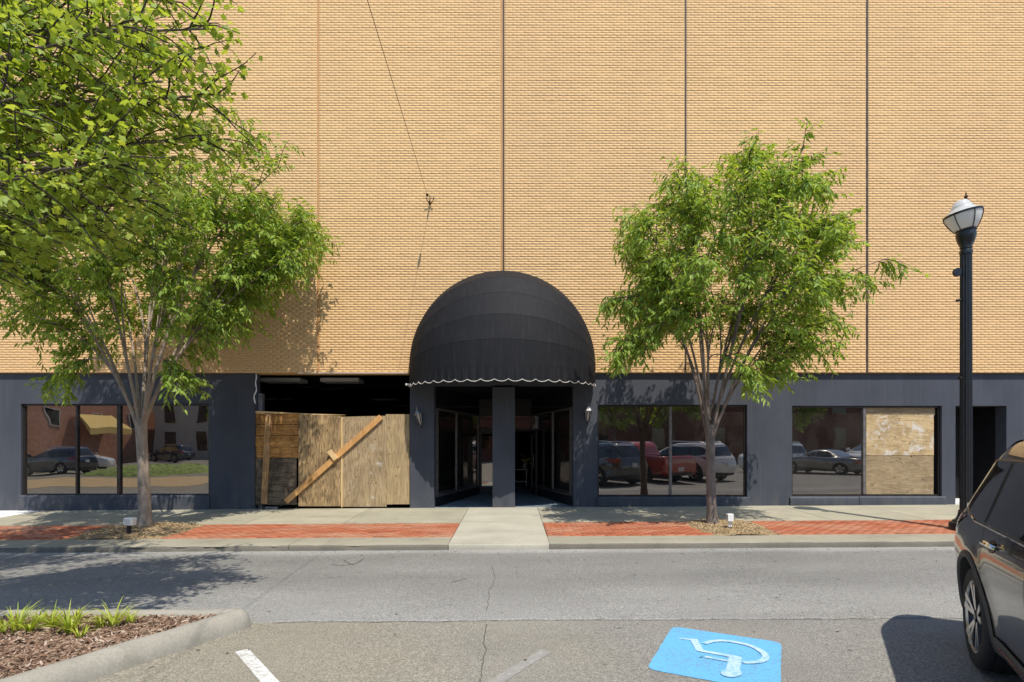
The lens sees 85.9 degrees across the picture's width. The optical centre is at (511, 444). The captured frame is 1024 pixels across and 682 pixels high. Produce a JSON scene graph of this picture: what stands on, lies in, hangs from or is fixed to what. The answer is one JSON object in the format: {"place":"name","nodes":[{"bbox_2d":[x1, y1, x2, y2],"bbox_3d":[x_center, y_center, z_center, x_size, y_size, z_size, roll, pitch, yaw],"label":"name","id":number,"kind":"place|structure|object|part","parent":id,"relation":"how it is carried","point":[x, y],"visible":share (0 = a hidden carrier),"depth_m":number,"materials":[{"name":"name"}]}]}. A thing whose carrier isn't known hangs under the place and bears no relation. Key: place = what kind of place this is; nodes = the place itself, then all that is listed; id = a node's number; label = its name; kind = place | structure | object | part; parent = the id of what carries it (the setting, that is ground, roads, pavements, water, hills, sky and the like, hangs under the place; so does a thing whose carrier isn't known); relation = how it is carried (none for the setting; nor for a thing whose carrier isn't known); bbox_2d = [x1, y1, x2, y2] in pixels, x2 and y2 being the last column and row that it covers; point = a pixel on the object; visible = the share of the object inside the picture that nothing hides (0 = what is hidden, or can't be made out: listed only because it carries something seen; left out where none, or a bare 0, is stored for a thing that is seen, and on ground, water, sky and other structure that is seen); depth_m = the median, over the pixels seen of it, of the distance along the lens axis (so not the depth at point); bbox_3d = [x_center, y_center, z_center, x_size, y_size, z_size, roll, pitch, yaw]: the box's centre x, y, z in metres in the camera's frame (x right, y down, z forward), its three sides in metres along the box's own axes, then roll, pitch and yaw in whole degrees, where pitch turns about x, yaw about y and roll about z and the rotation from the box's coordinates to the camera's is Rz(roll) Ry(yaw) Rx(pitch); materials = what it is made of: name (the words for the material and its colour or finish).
{"place":"outdoors","nodes":[
{"label":"outdoors","id":0,"kind":"place"},
{"bbox_2d":[0,504,958,547],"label":"pavement","id":1,"kind":"structure","parent":0,"point":[494,525],"depth_m":11.01,"materials":[{"name":"concrete"}]},
{"bbox_2d":[63,522,201,539],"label":"wood chips","id":2,"kind":"object","parent":1,"relation":"on","point":[105,529],"visible":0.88,"depth_m":10.01,"materials":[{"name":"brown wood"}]},
{"bbox_2d":[123,517,136,533],"bbox_3d":[-6.764,1.472,9.739,0.157,0.367,0.134,0,0,0],"label":"ground spotlight","id":3,"kind":"object","parent":2,"relation":"on","point":[129,522],"visible":0.85,"depth_m":9.70,"materials":[{"name":"white paint"}]},
{"bbox_2d":[0,78,344,526],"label":"street tree","id":4,"kind":"object","parent":2,"relation":"on","point":[246,262],"visible":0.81,"depth_m":10.30,"materials":[{"name":"green plant"}]},
{"bbox_2d":[264,505,280,507],"bbox_3d":[-5.743,1.494,13.157,0.481,0.036,0.447,0,0,-30],"label":"angle iron","id":5,"kind":"object","parent":1,"relation":"on","point":[272,506],"visible":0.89,"depth_m":13.27,"materials":[{"name":"grey metal"}]},
{"bbox_2d":[685,519,777,535],"bbox_3d":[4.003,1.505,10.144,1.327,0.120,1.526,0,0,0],"label":"wood chips","id":6,"kind":"object","parent":1,"relation":"on","point":[736,523],"visible":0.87,"depth_m":10.03,"materials":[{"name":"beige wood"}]},
{"bbox_2d":[726,514,733,527],"bbox_3d":[3.916,1.382,9.889,0.106,0.281,0.100,0,0,0],"label":"ground spotlight","id":7,"kind":"object","parent":6,"relation":"on","point":[729,518],"visible":0.97,"depth_m":9.84,"materials":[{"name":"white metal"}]},
{"bbox_2d":[593,117,930,523],"bbox_3d":[4.027,-1.950,10.152,5.281,7.461,4.019,0,0,0],"label":"street tree","id":8,"kind":"object","parent":6,"relation":"on","point":[661,295],"visible":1,"depth_m":9.60,"materials":[{"name":"green plant"}]},
{"bbox_2d":[942,193,983,530],"bbox_3d":[8.002,-1.490,9.750,0.592,6.008,0.573,0,0,0],"label":"street lamp","id":9,"kind":"object","parent":1,"relation":"on","point":[961,219],"visible":0.86,"depth_m":9.68,"materials":[{"name":"black metal"}]},
{"bbox_2d":[0,547,962,623],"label":"road","id":10,"kind":"structure","parent":0,"point":[548,584],"depth_m":6.71,"materials":[{"name":"grey asphalt"}]},
{"bbox_2d":[520,454,530,468],"bbox_3d":[0.509,0.612,19.644,0.447,0.540,0.664,0,0,0],"label":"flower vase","id":11,"kind":"object","parent":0,"point":[524,466],"visible":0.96,"depth_m":19.60,"materials":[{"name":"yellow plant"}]},
{"bbox_2d":[91,618,1023,681],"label":"parking lot","id":12,"kind":"structure","parent":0,"point":[909,649],"depth_m":4.52,"materials":[{"name":"grey asphalt"}]},
{"bbox_2d":[0,608,250,681],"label":"island kerb","id":13,"kind":"structure","parent":12,"relation":"on","point":[103,662],"depth_m":4.43,"materials":[{"name":"concrete"}]},
{"bbox_2d":[0,613,215,678],"bbox_3d":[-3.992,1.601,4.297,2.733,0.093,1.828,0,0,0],"label":"bark mulch","id":14,"kind":"object","parent":13,"relation":"in","point":[58,650],"visible":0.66,"depth_m":4.51,"materials":[{"name":"brown wood"}]},
{"bbox_2d":[0,609,21,632],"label":"daylily","id":15,"kind":"object","parent":14,"relation":"on","point":[2,624],"visible":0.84,"depth_m":4.73,"materials":[{"name":"green plant"}]},
{"bbox_2d":[0,599,48,633],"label":"daylily","id":16,"kind":"object","parent":14,"relation":"on","point":[16,622],"visible":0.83,"depth_m":4.76,"materials":[{"name":"green plant"}]},
{"bbox_2d":[17,607,49,632],"bbox_3d":[-4.101,1.502,4.665,0.314,0.208,0.338,0,0,-41],"label":"daylily","id":17,"kind":"object","parent":14,"relation":"on","point":[29,627],"visible":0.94,"depth_m":4.67,"materials":[{"name":"green plant"}]},
{"bbox_2d":[19,610,51,622],"bbox_3d":[-4.275,1.542,4.988,0.277,0.149,0.369,0,0,0],"label":"daylily","id":18,"kind":"object","parent":14,"relation":"on","point":[40,613],"visible":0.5,"depth_m":4.97,"materials":[{"name":"green plant"}]},
{"bbox_2d":[22,600,78,627],"bbox_3d":[-3.991,1.491,4.817,0.436,0.234,0.426,0,0,0],"label":"daylily","id":19,"kind":"object","parent":14,"relation":"on","point":[52,616],"visible":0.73,"depth_m":4.80,"materials":[{"name":"green plant"}]},
{"bbox_2d":[33,601,106,634],"bbox_3d":[-3.734,1.480,4.710,0.551,0.275,0.499,0,0,0],"label":"daylily","id":20,"kind":"object","parent":14,"relation":"on","point":[67,623],"visible":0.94,"depth_m":4.68,"materials":[{"name":"green plant"}]},
{"bbox_2d":[62,607,92,621],"bbox_3d":[-3.906,1.520,4.953,0.257,0.155,0.245,0,0,0],"label":"daylily","id":21,"kind":"object","parent":14,"relation":"on","point":[75,614],"visible":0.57,"depth_m":4.93,"materials":[{"name":"green plant"}]},
{"bbox_2d":[68,625,100,638],"bbox_3d":[-3.614,1.556,4.582,0.327,0.127,0.206,0,0,24],"label":"daylily","id":22,"kind":"object","parent":14,"relation":"on","point":[77,633],"visible":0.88,"depth_m":4.59,"materials":[{"name":"green plant"}]},
{"bbox_2d":[85,611,114,626],"bbox_3d":[-3.593,1.534,4.843,0.277,0.177,0.268,0,0,-16],"label":"daylily","id":23,"kind":"object","parent":14,"relation":"on","point":[98,622],"visible":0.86,"depth_m":4.82,"materials":[{"name":"green plant"}]},
{"bbox_2d":[89,595,142,626],"bbox_3d":[-3.508,1.490,4.849,0.468,0.253,0.303,0,0,-36],"label":"daylily","id":24,"kind":"object","parent":14,"relation":"on","point":[112,620],"visible":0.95,"depth_m":4.87,"materials":[{"name":"green plant"}]},
{"bbox_2d":[122,607,145,622],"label":"daylily","id":25,"kind":"object","parent":14,"relation":"on","point":[131,618],"visible":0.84,"depth_m":4.95,"materials":[{"name":"green plant"}]},
{"bbox_2d":[0,0,269,303],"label":"maple tree","id":26,"kind":"object","parent":14,"relation":"on","point":[24,120],"visible":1,"depth_m":4.39,"materials":[{"name":"green plant"}]},
{"bbox_2d":[236,649,278,681],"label":"parking line","id":27,"kind":"object","parent":12,"relation":"on","point":[257,667],"visible":1,"depth_m":4.25,"materials":[{"name":"white paint"}]},
{"bbox_2d":[479,624,486,681],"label":"pavement crack","id":28,"kind":"object","parent":12,"relation":"on","point":[483,656],"visible":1,"depth_m":4.37,"materials":[{"name":"grey asphalt"}]},
{"bbox_2d":[28,548,963,667],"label":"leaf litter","id":29,"kind":"object","parent":12,"relation":"on","point":[539,557],"visible":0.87,"depth_m":6.29,"materials":[{"name":"brown plant"}]},
{"bbox_2d":[488,650,549,681],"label":"parking line","id":30,"kind":"object","parent":12,"relation":"on","point":[504,676],"visible":1,"depth_m":4.20,"materials":[{"name":"paint"}]},
{"bbox_2d":[273,618,880,622],"bbox_3d":[1.823,1.686,5.304,8.257,0.054,0.059,0,0,0],"label":"pavement crack","id":31,"kind":"object","parent":12,"relation":"on","point":[507,620],"visible":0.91,"depth_m":5.31,"materials":[{"name":"black asphalt"}]},
{"bbox_2d":[649,627,781,681],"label":"disabled bay marking","id":32,"kind":"object","parent":12,"relation":"on","point":[710,656],"visible":1,"depth_m":4.37,"materials":[{"name":"blue paint"}]},
{"bbox_2d":[954,433,1023,680],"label":"parked suv","id":33,"kind":"object","parent":12,"relation":"on","point":[989,543],"visible":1,"depth_m":3.77,"materials":[{"name":"black paint"}]},
{"bbox_3d":[3.638,0.338,4.220,0.164,0.430,0.750,0,0,32],"label":"window","id":34,"kind":"part","parent":33,"relation":"part of","materials":[{"name":"black glass"}]},
{"bbox_3d":[3.182,0.338,3.432,0.155,0.430,0.925,0,0,29],"label":"window","id":35,"kind":"part","parent":33,"relation":"part of","materials":[{"name":"black glass"}]},
{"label":"ground","id":36,"kind":"structure","parent":0,"visible":0},
{"bbox_2d":[0,539,148,552],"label":"kerb","id":37,"kind":"structure","parent":36,"relation":"on","point":[62,546],"depth_m":8.93,"materials":[{"name":"concrete"}]},
{"bbox_2d":[128,538,300,551],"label":"kerb","id":38,"kind":"structure","parent":36,"relation":"on","point":[202,545],"depth_m":8.95,"materials":[{"name":"concrete"}]},
{"bbox_2d":[289,537,451,550],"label":"kerb","id":39,"kind":"structure","parent":36,"relation":"on","point":[375,544],"depth_m":8.91,"materials":[{"name":"concrete"}]},
{"bbox_2d":[449,538,548,549],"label":"kerb","id":40,"kind":"structure","parent":36,"relation":"on","point":[523,546],"depth_m":8.86,"materials":[{"name":"concrete"}]},
{"bbox_2d":[0,0,1023,510],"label":"brick building","id":41,"kind":"structure","parent":36,"relation":"on","point":[544,136],"depth_m":12.94,"materials":[{"name":"beige brick"}]},
{"bbox_2d":[18,404,209,510],"bbox_3d":[-9.398,0.309,13.054,4.498,2.555,0.172,0,0,0],"label":"window","id":42,"kind":"structure","parent":41,"relation":"in","point":[79,456],"depth_m":13.10,"materials":[{"name":"glass"}]},
{"bbox_2d":[265,393,294,400],"bbox_3d":[-8.701,-1.786,20.550,1.015,0.268,0.500,0,0,0],"label":"ceiling light","id":43,"kind":"object","parent":41,"relation":"hanging from","point":[278,399],"visible":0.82,"depth_m":20.30,"materials":[{"name":"metal"}]},
{"bbox_2d":[260,375,307,383],"bbox_3d":[-6.116,-1.794,14.775,1.054,0.252,0.550,0,0,0],"label":"ceiling light","id":44,"kind":"object","parent":41,"relation":"hanging from","point":[283,380],"visible":0.96,"depth_m":14.51,"materials":[{"name":"metal"}]},
{"bbox_2d":[255,411,409,506],"bbox_3d":[-4.268,0.337,13.030,3.664,2.288,0.170,0,0,0],"label":"plywood barricade","id":45,"kind":"object","parent":41,"relation":"attached to","point":[359,461],"visible":1,"depth_m":13.05,"materials":[{"name":"brown wood"}]},
{"bbox_2d":[320,375,363,383],"bbox_3d":[-4.554,-1.794,14.775,1.015,0.252,0.550,0,0,0],"label":"ceiling light","id":46,"kind":"object","parent":41,"relation":"hanging from","point":[341,380],"visible":0.96,"depth_m":14.51,"materials":[{"name":"metal"}]},
{"bbox_2d":[371,393,398,400],"bbox_3d":[-4.752,-1.786,20.550,0.941,0.268,0.500,0,0,0],"label":"ceiling light","id":47,"kind":"object","parent":41,"relation":"hanging from","point":[384,399],"visible":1,"depth_m":20.53,"materials":[{"name":"ceramic"}]},
{"bbox_2d":[367,0,433,204],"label":"guy wire","id":48,"kind":"object","parent":41,"relation":"attached to","point":[427,194],"visible":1,"depth_m":8.29,"materials":[{"name":"metal"}]},
{"bbox_2d":[414,407,422,427],"bbox_3d":[-2.189,-0.650,12.896,0.206,0.506,0.245,0,0,0],"label":"wall lantern","id":49,"kind":"object","parent":41,"relation":"attached to","point":[418,415],"depth_m":12.82,"materials":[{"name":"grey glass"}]},
{"bbox_2d":[480,431,491,492],"bbox_3d":[-0.677,0.524,16.610,0.589,1.863,0.060,0,0,0],"label":"door","id":50,"kind":"structure","parent":41,"relation":"in","point":[485,441],"depth_m":16.61,"materials":[{"name":"glass"}]},
{"bbox_2d":[405,271,595,386],"bbox_3d":[-0.268,-2.715,12.287,4.463,2.744,1.310,0,0,0],"label":"dome awning","id":51,"kind":"object","parent":41,"relation":"attached to","point":[502,326],"visible":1,"depth_m":11.93,"materials":[{"name":"black fabric"}]},
{"bbox_2d":[515,469,527,485],"bbox_3d":[0.213,1.179,19.700,0.709,0.621,0.400,0,0,0],"label":"console table","id":52,"kind":"object","parent":41,"relation":"on","point":[526,476],"visible":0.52,"depth_m":19.51,"materials":[{"name":"black metal"}]},
{"bbox_2d":[531,431,537,495],"bbox_3d":[0.624,0.524,16.146,0.110,1.863,0.788,0,0,-8],"label":"door","id":53,"kind":"structure","parent":41,"relation":"in","point":[534,439],"depth_m":16.06,"materials":[{"name":"brown metal"}]},
{"bbox_2d":[584,403,591,423],"bbox_3d":[1.770,-0.732,12.890,0.186,0.499,0.262,0,0,-21],"label":"wall lantern","id":54,"kind":"object","parent":41,"relation":"attached to","point":[588,410],"depth_m":12.82,"materials":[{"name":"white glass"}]},
{"bbox_2d":[597,405,748,505],"bbox_3d":[3.805,0.254,13.054,3.586,2.403,0.172,0,0,0],"label":"window","id":55,"kind":"structure","parent":41,"relation":"in","point":[643,450],"depth_m":13.10,"materials":[{"name":"glass"}]},
{"bbox_2d":[789,406,945,504],"bbox_3d":[8.404,0.254,13.054,3.669,2.355,0.172,0,0,0],"label":"window","id":56,"kind":"structure","parent":41,"relation":"in","point":[829,442],"depth_m":13.10,"materials":[{"name":"glass"}]},
{"bbox_2d":[866,408,934,493],"bbox_3d":[9.262,0.157,13.123,1.645,2.077,0.043,0,0,0],"label":"plywood infill","id":57,"kind":"object","parent":41,"relation":"attached to","point":[899,431],"visible":1,"depth_m":13.11,"materials":[{"name":"beige wood"}]},
{"bbox_2d":[920,407,994,503],"bbox_3d":[11.103,0.315,13.510,1.407,2.750,1.020,0,0,0],"label":"side doorway","id":58,"kind":"structure","parent":41,"relation":"in","point":[983,417],"depth_m":13.74,"materials":[{"name":"black paint"}]},
{"bbox_2d":[547,534,954,548],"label":"kerb","id":59,"kind":"structure","parent":36,"relation":"on","point":[755,541],"depth_m":8.92,"materials":[{"name":"concrete"}]}
]}

